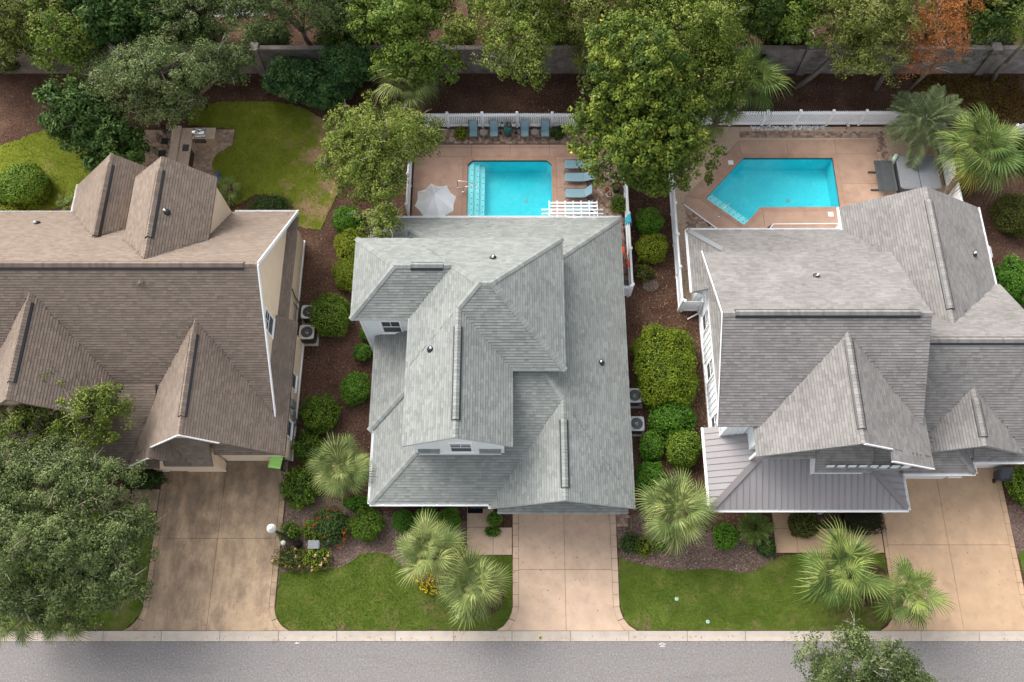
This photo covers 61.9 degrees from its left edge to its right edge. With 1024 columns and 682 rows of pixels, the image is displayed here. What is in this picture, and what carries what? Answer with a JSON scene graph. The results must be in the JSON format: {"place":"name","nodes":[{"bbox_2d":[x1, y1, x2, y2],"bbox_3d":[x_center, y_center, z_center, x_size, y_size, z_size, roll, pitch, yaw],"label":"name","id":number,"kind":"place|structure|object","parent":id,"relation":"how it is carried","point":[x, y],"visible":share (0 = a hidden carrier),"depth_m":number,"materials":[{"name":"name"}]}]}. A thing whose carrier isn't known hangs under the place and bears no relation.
{"place":"outdoors","nodes":[
{"label":"outdoors","id":0,"kind":"place"},
{"bbox_2d":[0,130,101,210],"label":"back lawn","id":1,"kind":"structure","parent":0,"point":[31,157],"depth_m":54.85,"materials":[{"name":"green plant"}]},
{"bbox_2d":[0,161,54,209],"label":"clipped shrub","id":2,"kind":"object","parent":1,"relation":"on","point":[21,185],"visible":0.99,"depth_m":52.71,"materials":[{"name":"green plant"}]},
{"bbox_2d":[0,512,156,630],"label":"front lawn","id":3,"kind":"structure","parent":0,"point":[126,614],"depth_m":44.92,"materials":[{"name":"green plant"}]},
{"bbox_2d":[0,600,48,646],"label":"fan palm","id":4,"kind":"object","parent":3,"relation":"on","point":[21,633],"visible":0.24,"depth_m":41.67,"materials":[{"name":"green plant"}]},
{"bbox_2d":[25,595,89,644],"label":"fan palm","id":5,"kind":"object","parent":3,"relation":"on","point":[62,620],"visible":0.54,"depth_m":42.47,"materials":[{"name":"green plant"}]},
{"bbox_2d":[123,460,288,630],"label":"driveway","id":6,"kind":"structure","parent":0,"point":[240,578],"depth_m":45.93,"materials":[{"name":"concrete"}]},
{"bbox_2d":[188,101,343,230],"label":"back lawn","id":7,"kind":"structure","parent":0,"point":[222,112],"depth_m":55.07,"materials":[{"name":"green plant"}]},
{"bbox_2d":[278,496,494,584],"bbox_3d":[-6.646,10.866,46.206,11.627,0.024,4.913,0,69,0],"label":"mulch bed","id":8,"kind":"object","parent":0,"point":[321,501],"visible":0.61,"depth_m":46.22,"materials":[{"name":"brown wood"}]},
{"bbox_2d":[270,546,309,572],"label":"rose bush","id":9,"kind":"object","parent":8,"relation":"on","point":[291,557],"visible":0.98,"depth_m":45.38,"materials":[{"name":"green plant"}]},
{"bbox_2d":[309,505,353,548],"bbox_3d":[-9.669,10.018,45.936,2.574,1.108,2.458,0,69,0],"label":"rose bush","id":10,"kind":"object","parent":8,"relation":"on","point":[331,524],"visible":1,"depth_m":45.76,"materials":[{"name":"green plant"}]},
{"bbox_2d":[347,505,385,543],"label":"clipped shrub","id":11,"kind":"object","parent":8,"relation":"on","point":[369,524],"visible":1,"depth_m":45.63,"materials":[{"name":"green plant"}]},
{"bbox_2d":[392,507,472,591],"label":"fan palm","id":12,"kind":"object","parent":8,"relation":"on","point":[439,533],"visible":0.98,"depth_m":42.90,"materials":[{"name":"green plant"}]},
{"bbox_2d":[280,511,773,582],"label":"bark chips","id":13,"kind":"object","parent":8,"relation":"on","point":[751,559],"visible":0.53,"depth_m":45.99,"materials":[{"name":"brown wood"}]},
{"bbox_2d":[275,552,511,630],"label":"front lawn","id":14,"kind":"structure","parent":0,"point":[373,619],"depth_m":45.05,"materials":[{"name":"green plant"}]},
{"bbox_2d":[432,541,517,634],"bbox_3d":[-2.151,12.537,43.410,3.967,4.019,4.452,35,73,13],"label":"fan palm","id":15,"kind":"object","parent":14,"relation":"on","point":[452,589],"visible":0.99,"depth_m":42.49,"materials":[{"name":"green plant"}]},
{"bbox_2d":[467,507,511,554],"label":"walkway","id":16,"kind":"structure","parent":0,"point":[501,544],"depth_m":46.21,"materials":[{"name":"concrete"}]},
{"bbox_2d":[348,216,635,513],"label":"house","id":17,"kind":"structure","parent":0,"point":[500,373],"depth_m":43.95,"materials":[{"name":"white"}]},
{"bbox_2d":[0,0,1023,681],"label":"mulch bed","id":18,"kind":"object","parent":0,"point":[318,374],"visible":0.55,"depth_m":54.22,"materials":[{"name":"brown wood"}]},
{"bbox_2d":[0,0,112,68],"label":"oak tree","id":19,"kind":"object","parent":18,"relation":"on","point":[15,23],"visible":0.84,"depth_m":50.05,"materials":[{"name":"green plant"}]},
{"bbox_2d":[0,367,135,455],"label":"live oak tree","id":20,"kind":"object","parent":18,"relation":"on","point":[70,422],"visible":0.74,"depth_m":42.41,"materials":[{"name":"green plant"}]},
{"bbox_2d":[25,0,114,99],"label":"oak tree","id":21,"kind":"object","parent":18,"relation":"on","point":[77,52],"visible":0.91,"depth_m":49.86,"materials":[{"name":"green plant"}]},
{"bbox_2d":[0,432,165,637],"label":"live oak tree","id":22,"kind":"object","parent":18,"relation":"on","point":[96,544],"visible":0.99,"depth_m":40.53,"materials":[{"name":"green plant"}]},
{"bbox_2d":[31,75,154,174],"bbox_3d":[-24.676,-12.149,51.399,4.681,7.058,7.263,-43,75,-15],"label":"magnolia tree","id":23,"kind":"object","parent":18,"relation":"on","point":[80,120],"visible":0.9,"depth_m":49.72,"materials":[{"name":"green plant"}]},
{"bbox_2d":[56,0,204,51],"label":"magnolia tree","id":24,"kind":"object","parent":18,"relation":"on","point":[119,24],"visible":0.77,"depth_m":49.84,"materials":[{"name":"green plant"}]},
{"bbox_2d":[0,153,305,471],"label":"house","id":25,"kind":"structure","parent":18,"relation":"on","point":[165,291],"depth_m":43.83,"materials":[{"name":"beige paint"}]},
{"bbox_2d":[75,29,258,132],"bbox_3d":[-20.398,-14.799,51.515,10.596,8.817,7.066,0,69,0],"label":"live oak tree","id":26,"kind":"object","parent":18,"relation":"on","point":[199,64],"visible":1,"depth_m":49.54,"materials":[{"name":"green plant"}]},
{"bbox_2d":[129,0,227,43],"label":"oak tree","id":27,"kind":"object","parent":18,"relation":"on","point":[205,9],"visible":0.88,"depth_m":50.38,"materials":[{"name":"green plant"}]},
{"bbox_2d":[142,129,234,203],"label":"patio","id":28,"kind":"structure","parent":18,"relation":"on","point":[204,157],"depth_m":55.19,"materials":[{"name":"brown stone"}]},
{"bbox_2d":[168,126,218,167],"bbox_3d":[-20.315,-11.847,54.283,2.670,1.290,3.750,0,69,0],"label":"outdoor kitchen","id":29,"kind":"object","parent":28,"relation":"on","point":[184,142],"visible":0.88,"depth_m":54.32,"materials":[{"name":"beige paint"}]},
{"bbox_2d":[241,19,294,63],"bbox_3d":[-16.151,-20.031,56.616,3.902,2.919,3.517,0,69,0],"label":"understorey bush","id":30,"kind":"object","parent":18,"relation":"on","point":[283,39],"visible":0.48,"depth_m":55.83,"materials":[{"name":"green plant"}]},
{"bbox_2d":[244,192,293,209],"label":"clipped shrub","id":31,"kind":"object","parent":18,"relation":"on","point":[271,202],"visible":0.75,"depth_m":53.04,"materials":[{"name":"green plant"}]},
{"bbox_2d":[196,0,373,44],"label":"oak tree","id":32,"kind":"object","parent":18,"relation":"on","point":[316,7],"visible":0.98,"depth_m":50.75,"materials":[{"name":"green plant"}]},
{"bbox_2d":[259,54,340,104],"bbox_3d":[-13.490,-17.130,55.362,6.007,3.202,4.005,0,69,0],"label":"oleander shrub","id":33,"kind":"object","parent":18,"relation":"on","point":[290,77],"visible":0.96,"depth_m":54.57,"materials":[{"name":"green plant"}]},
{"bbox_2d":[279,465,321,510],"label":"clipped shrub","id":34,"kind":"object","parent":18,"relation":"on","point":[297,488],"visible":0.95,"depth_m":46.32,"materials":[{"name":"green plant"}]},
{"bbox_2d":[290,427,326,465],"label":"clipped shrub","id":35,"kind":"object","parent":18,"relation":"on","point":[305,444],"visible":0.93,"depth_m":47.27,"materials":[{"name":"green plant"}]},
{"bbox_2d":[299,393,341,435],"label":"clipped shrub","id":36,"kind":"object","parent":18,"relation":"on","point":[321,412],"visible":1,"depth_m":47.63,"materials":[{"name":"green plant"}]},
{"bbox_2d":[307,292,352,338],"bbox_3d":[-10.706,-1.576,50.069,2.749,1.783,2.932,0,69,0],"label":"clipped shrub","id":37,"kind":"object","parent":18,"relation":"on","point":[331,314],"visible":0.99,"depth_m":49.60,"materials":[{"name":"green plant"}]},
{"bbox_2d":[309,2,367,58],"bbox_3d":[-11.261,-20.172,56.231,4.146,3.739,5.742,0,69,0],"label":"understorey bush","id":38,"kind":"object","parent":18,"relation":"on","point":[326,38],"visible":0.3,"depth_m":54.77,"materials":[{"name":"green plant"}]},
{"bbox_2d":[303,431,374,501],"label":"fan palm","id":39,"kind":"object","parent":18,"relation":"on","point":[342,476],"visible":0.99,"depth_m":44.69,"materials":[{"name":"green plant"}]},
{"bbox_2d":[331,258,353,291],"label":"clipped shrub","id":40,"kind":"object","parent":18,"relation":"on","point":[343,277],"visible":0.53,"depth_m":50.84,"materials":[{"name":"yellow plant"}]},
{"bbox_2d":[332,205,364,233],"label":"clipped shrub","id":41,"kind":"object","parent":18,"relation":"on","point":[343,220],"visible":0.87,"depth_m":52.22,"materials":[{"name":"green plant"}]},
{"bbox_2d":[333,227,367,261],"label":"clipped shrub","id":42,"kind":"object","parent":18,"relation":"on","point":[345,243],"visible":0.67,"depth_m":51.42,"materials":[{"name":"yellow plant"}]},
{"bbox_2d":[309,38,392,107],"bbox_3d":[-10.524,-17.652,55.007,5.675,4.238,3.693,-23,71,-9],"label":"oleander shrub","id":43,"kind":"object","parent":18,"relation":"on","point":[349,66],"visible":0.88,"depth_m":54.18,"materials":[{"name":"green plant"}]},
{"bbox_2d":[339,371,370,406],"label":"clipped shrub","id":44,"kind":"object","parent":18,"relation":"on","point":[355,386],"visible":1,"depth_m":48.24,"materials":[{"name":"green plant"}]},
{"bbox_2d":[311,89,447,237],"bbox_3d":[-8.145,-9.511,49.944,7.212,7.887,9.592,15,70,6],"label":"oak tree","id":45,"kind":"object","parent":18,"relation":"on","point":[398,137],"visible":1,"depth_m":48.31,"materials":[{"name":"green plant"}]},
{"bbox_2d":[337,0,465,91],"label":"elm tree","id":46,"kind":"object","parent":18,"relation":"on","point":[413,18],"visible":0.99,"depth_m":50.90,"materials":[{"name":"green plant"}]},
{"bbox_2d":[371,55,445,115],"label":"fan palm","id":47,"kind":"object","parent":18,"relation":"on","point":[411,100],"visible":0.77,"depth_m":51.83,"materials":[{"name":"green plant"}]},
{"bbox_2d":[435,10,478,68],"bbox_3d":[-3.622,-19.958,56.662,3.165,2.780,3.765,35,73,12],"label":"understorey bush","id":48,"kind":"object","parent":18,"relation":"on","point":[452,35],"visible":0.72,"depth_m":55.93,"materials":[{"name":"green plant"}]},
{"bbox_2d":[415,111,585,127],"bbox_3d":[0.325,-14.285,55.062,13.620,1.660,0.190,0,69,0],"label":"fence","id":49,"kind":"object","parent":18,"relation":"on","point":[446,115],"visible":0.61,"depth_m":54.93,"materials":[{"name":"white plastic"}]},
{"bbox_2d":[0,42,1023,75],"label":"block wall","id":50,"kind":"structure","parent":18,"relation":"on","point":[798,60],"depth_m":56.07,"materials":[{"name":"concrete"}]},
{"bbox_2d":[455,0,570,91],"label":"elm tree","id":51,"kind":"object","parent":18,"relation":"on","point":[520,18],"visible":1,"depth_m":49.77,"materials":[{"name":"green plant"}]},
{"bbox_2d":[411,128,627,279],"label":"pool deck","id":52,"kind":"structure","parent":18,"relation":"on","point":[448,167],"depth_m":54.81,"materials":[{"name":"concrete"}]},
{"bbox_2d":[415,184,455,215],"bbox_3d":[-4.620,-8.234,51.997,2.365,2.880,2.365,-35,73,-13],"label":"parasol","id":53,"kind":"object","parent":52,"relation":"on","point":[433,200],"visible":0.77,"depth_m":51.11,"materials":[{"name":"fabric"}]},
{"bbox_2d":[467,160,552,215],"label":"swimming pool","id":54,"kind":"structure","parent":52,"relation":"in","point":[514,188],"depth_m":55.41,"materials":[{"name":"liquid"}]},
{"bbox_2d":[553,0,639,86],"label":"oak tree","id":55,"kind":"object","parent":18,"relation":"on","point":[588,12],"visible":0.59,"depth_m":51.16,"materials":[{"name":"green plant"}]},
{"bbox_2d":[561,7,728,197],"bbox_3d":[7.549,-13.167,49.529,9.456,11.347,9.354,0,69,0],"label":"magnolia tree","id":56,"kind":"object","parent":18,"relation":"on","point":[645,125],"visible":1,"depth_m":47.27,"materials":[{"name":"green plant"}]},
{"bbox_2d":[634,461,666,494],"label":"clipped shrub","id":57,"kind":"object","parent":18,"relation":"on","point":[646,471],"visible":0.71,"depth_m":46.54,"materials":[{"name":"green plant"}]},
{"bbox_2d":[635,206,665,234],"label":"clipped shrub","id":58,"kind":"object","parent":18,"relation":"on","point":[651,221],"visible":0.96,"depth_m":52.28,"materials":[{"name":"green plant"}]},
{"bbox_2d":[638,430,664,462],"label":"clipped shrub","id":59,"kind":"object","parent":18,"relation":"on","point":[651,447],"visible":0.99,"depth_m":47.23,"materials":[{"name":"green plant"}]},
{"bbox_2d":[634,233,669,264],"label":"clipped shrub","id":60,"kind":"object","parent":18,"relation":"on","point":[652,247],"visible":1,"depth_m":51.54,"materials":[{"name":"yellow plant"}]},
{"bbox_2d":[630,323,701,407],"bbox_3d":[8.776,1.351,48.825,4.047,2.030,5.260,0,69,0],"label":"clipped shrub","id":61,"kind":"object","parent":18,"relation":"on","point":[664,363],"visible":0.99,"depth_m":48.20,"materials":[{"name":"green plant"}]},
{"bbox_2d":[647,401,697,436],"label":"clipped shrub","id":62,"kind":"object","parent":18,"relation":"on","point":[672,417],"visible":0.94,"depth_m":47.59,"materials":[{"name":"green plant"}]},
{"bbox_2d":[668,166,684,310],"bbox_3d":[9.980,-8.197,52.701,0.170,1.660,13.170,0,69,0],"label":"fence","id":63,"kind":"object","parent":18,"relation":"on","point":[677,261],"visible":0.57,"depth_m":51.71,"materials":[{"name":"white plastic"}]},
{"bbox_2d":[664,429,701,470],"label":"clipped shrub","id":64,"kind":"object","parent":18,"relation":"on","point":[684,448],"visible":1,"depth_m":46.96,"materials":[{"name":"green plant"}]},
{"bbox_2d":[610,0,759,121],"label":"oak tree","id":65,"kind":"object","parent":18,"relation":"on","point":[683,15],"visible":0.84,"depth_m":49.42,"materials":[{"name":"green plant"}]},
{"bbox_2d":[674,151,704,300],"bbox_3d":[11.070,-8.016,53.513,2.020,0.014,12.850,0,69,0],"label":"fence","id":66,"kind":"object","parent":18,"relation":"on","point":[693,182],"visible":0.25,"depth_m":53.32,"materials":[{"name":"white wood"}]},
{"bbox_2d":[718,34,795,117],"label":"fan palm","id":67,"kind":"object","parent":18,"relation":"on","point":[767,74],"visible":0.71,"depth_m":51.78,"materials":[{"name":"green plant"}]},
{"bbox_2d":[705,0,828,44],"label":"oak tree","id":68,"kind":"object","parent":18,"relation":"on","point":[767,12],"visible":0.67,"depth_m":51.13,"materials":[{"name":"green plant"}]},
{"bbox_2d":[684,131,888,227],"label":"pool deck","id":69,"kind":"structure","parent":18,"relation":"on","point":[853,163],"depth_m":54.53,"materials":[{"name":"beige concrete"}]},
{"bbox_2d":[706,158,839,224],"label":"swimming pool","id":70,"kind":"structure","parent":69,"relation":"in","point":[747,188],"depth_m":55.59,"materials":[{"name":"liquid"}]},
{"bbox_2d":[868,160,897,190],"bbox_3d":[23.460,-10.282,53.963,1.480,0.685,2.200,0,69,0],"label":"patio table","id":71,"kind":"object","parent":69,"relation":"on","point":[885,175],"visible":1,"depth_m":53.67,"materials":[{"name":"grey metal"}]},
{"bbox_2d":[772,0,827,48],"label":"oak tree","id":72,"kind":"object","parent":18,"relation":"on","point":[790,22],"visible":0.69,"depth_m":51.19,"materials":[{"name":"green plant"}]},
{"bbox_2d":[787,512,820,538],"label":"clipped shrub","id":73,"kind":"object","parent":18,"relation":"on","point":[805,524],"visible":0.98,"depth_m":45.86,"materials":[{"name":"green plant"}]},
{"bbox_2d":[690,109,928,125],"bbox_3d":[18.450,-14.434,55.120,17.070,1.660,0.170,0,69,0],"label":"fence","id":74,"kind":"object","parent":18,"relation":"on","point":[801,114],"visible":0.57,"depth_m":55.18,"materials":[{"name":"white plastic"}]},
{"bbox_2d":[698,127,936,155],"bbox_3d":[19.790,-12.966,55.434,15.420,0.014,2.230,0,69,0],"label":"gravel bed","id":75,"kind":"object","parent":18,"relation":"on","point":[730,141],"visible":0.36,"depth_m":55.51,"materials":[{"name":"gravel"}]},
{"bbox_2d":[697,87,747,144],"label":"fan palm","id":76,"kind":"object","parent":75,"relation":"on","point":[717,117],"visible":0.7,"depth_m":52.34,"materials":[{"name":"green plant"}]},
{"bbox_2d":[884,82,970,168],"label":"pindo palm","id":77,"kind":"object","parent":75,"relation":"on","point":[937,109],"visible":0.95,"depth_m":52.71,"materials":[{"name":"green plant"}]},
{"bbox_2d":[805,567,834,591],"bbox_3d":[16.400,12.701,45.466,1.600,0.036,1.400,0,69,0],"label":"mulch ring","id":78,"kind":"object","parent":18,"relation":"on","point":[821,582],"visible":0.18,"depth_m":45.45,"materials":[{"name":"brown wood"}]},
{"bbox_2d":[792,513,897,617],"bbox_3d":[16.717,11.804,43.096,5.071,5.116,4.704,31,72,11],"label":"fan palm","id":79,"kind":"object","parent":78,"relation":"on","point":[838,545],"visible":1,"depth_m":42.32,"materials":[{"name":"green plant"}]},
{"bbox_2d":[685,186,1023,513],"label":"house","id":80,"kind":"structure","parent":18,"relation":"on","point":[866,356],"depth_m":44.01,"materials":[{"name":"white"}]},
{"bbox_2d":[838,512,887,535],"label":"clipped shrub","id":81,"kind":"object","parent":18,"relation":"on","point":[868,521],"visible":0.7,"depth_m":45.82,"materials":[{"name":"green plant"}]},
{"bbox_2d":[837,562,889,606],"bbox_3d":[18.750,12.934,45.376,2.971,0.036,2.300,0,69,0],"label":"mulch ring","id":82,"kind":"object","parent":18,"relation":"on","point":[881,571],"visible":0.3,"depth_m":45.47,"materials":[{"name":"brown wood"}]},
{"bbox_2d":[863,551,956,631],"bbox_3d":[19.816,12.910,43.048,3.799,4.512,3.785,41,74,14],"label":"fan palm","id":83,"kind":"object","parent":82,"relation":"on","point":[905,589],"visible":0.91,"depth_m":42.12,"materials":[{"name":"green plant"}]},
{"bbox_2d":[793,0,934,90],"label":"tree","id":84,"kind":"object","parent":18,"relation":"on","point":[853,17],"visible":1,"depth_m":50.58,"materials":[{"name":"green plant"}]},
{"bbox_2d":[878,156,944,195],"bbox_3d":[24.140,-9.354,54.032,6.720,0.014,5.520,0,69,0],"label":"gravel bed","id":85,"kind":"object","parent":18,"relation":"on","point":[887,193],"visible":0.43,"depth_m":54.31,"materials":[{"name":"gravel"}]},
{"bbox_2d":[893,156,941,192],"bbox_3d":[25.525,-10.448,53.949,2.510,0.920,2.360,0,69,0],"label":"hot tub","id":86,"kind":"object","parent":85,"relation":"on","point":[924,174],"visible":0.73,"depth_m":53.50,"materials":[{"name":"white paint"}]},
{"bbox_2d":[872,0,999,90],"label":"tree","id":87,"kind":"object","parent":18,"relation":"on","point":[919,55],"visible":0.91,"depth_m":51.03,"materials":[{"name":"orange plant"}]},
{"bbox_2d":[905,7,982,91],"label":"cypress tree","id":88,"kind":"object","parent":18,"relation":"on","point":[917,81],"visible":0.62,"depth_m":52.50,"materials":[{"name":"orange plant"}]},
{"bbox_2d":[912,74,1023,122],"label":"ground cover","id":89,"kind":"object","parent":18,"relation":"on","point":[1003,99],"visible":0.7,"depth_m":56.72,"materials":[{"name":"brown soil"}]},
{"bbox_2d":[926,102,1023,201],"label":"fan palm","id":90,"kind":"object","parent":18,"relation":"on","point":[1000,148],"visible":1,"depth_m":50.46,"materials":[{"name":"green plant"}]},
{"bbox_2d":[940,0,1023,44],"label":"oak tree","id":91,"kind":"object","parent":18,"relation":"on","point":[994,17],"visible":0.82,"depth_m":51.50,"materials":[{"name":"green plant"}]},
{"bbox_2d":[990,193,1023,239],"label":"clipped shrub","id":92,"kind":"object","parent":18,"relation":"on","point":[1009,211],"visible":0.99,"depth_m":52.12,"materials":[{"name":"green plant"}]},
{"bbox_2d":[993,251,1023,307],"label":"clipped shrub","id":93,"kind":"object","parent":18,"relation":"on","point":[1010,275],"visible":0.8,"depth_m":50.59,"materials":[{"name":"green plant"}]},
{"bbox_2d":[0,642,1023,681],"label":"road","id":94,"kind":"structure","parent":0,"point":[394,661],"depth_m":44.00,"materials":[{"name":"grey asphalt"}]},
{"bbox_2d":[788,613,945,681],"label":"street tree","id":95,"kind":"object","parent":94,"relation":"on","point":[871,669],"visible":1,"depth_m":39.17,"materials":[{"name":"green plant"}]},
{"bbox_2d":[497,514,636,630],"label":"driveway","id":96,"kind":"structure","parent":0,"point":[539,543],"depth_m":45.52,"materials":[{"name":"concrete"}]},
{"bbox_2d":[616,511,776,572],"bbox_3d":[9.952,10.990,46.157,8.855,0.024,4.045,0,69,0],"label":"mulch bed","id":97,"kind":"object","parent":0,"point":[634,519],"visible":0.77,"depth_m":45.93,"materials":[{"name":"brown wood"}]},
{"bbox_2d":[630,466,721,559],"bbox_3d":[8.575,8.899,44.299,4.708,4.963,4.632,-15,70,-6],"label":"fan palm","id":98,"kind":"object","parent":97,"relation":"on","point":[674,490],"visible":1,"depth_m":43.32,"materials":[{"name":"green plant"}]},
{"bbox_2d":[736,512,775,548],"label":"sago palm","id":99,"kind":"object","parent":97,"relation":"on","point":[755,527],"visible":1,"depth_m":45.61,"materials":[{"name":"green plant"}]},
{"bbox_2d":[618,553,891,630],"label":"front lawn","id":100,"kind":"structure","parent":0,"point":[735,617],"depth_m":45.05,"materials":[{"name":"green plant"}]},
{"bbox_2d":[772,512,883,552],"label":"walkway","id":101,"kind":"structure","parent":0,"point":[786,541],"depth_m":46.19,"materials":[{"name":"beige concrete"}]},
{"bbox_2d":[880,467,1023,630],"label":"driveway","id":102,"kind":"structure","parent":0,"point":[985,540],"depth_m":45.97,"materials":[{"name":"beige concrete"}]},
{"bbox_2d":[1007,502,1023,556],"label":"mulch bed","id":103,"kind":"object","parent":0,"point":[1016,526],"visible":0.98,"depth_m":46.55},
{"label":"ground","id":104,"kind":"structure","parent":0,"visible":0},
{"bbox_2d":[0,630,1023,641],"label":"kerb","id":105,"kind":"structure","parent":104,"relation":"on","point":[554,636],"depth_m":44.40,"materials":[{"name":"concrete"}]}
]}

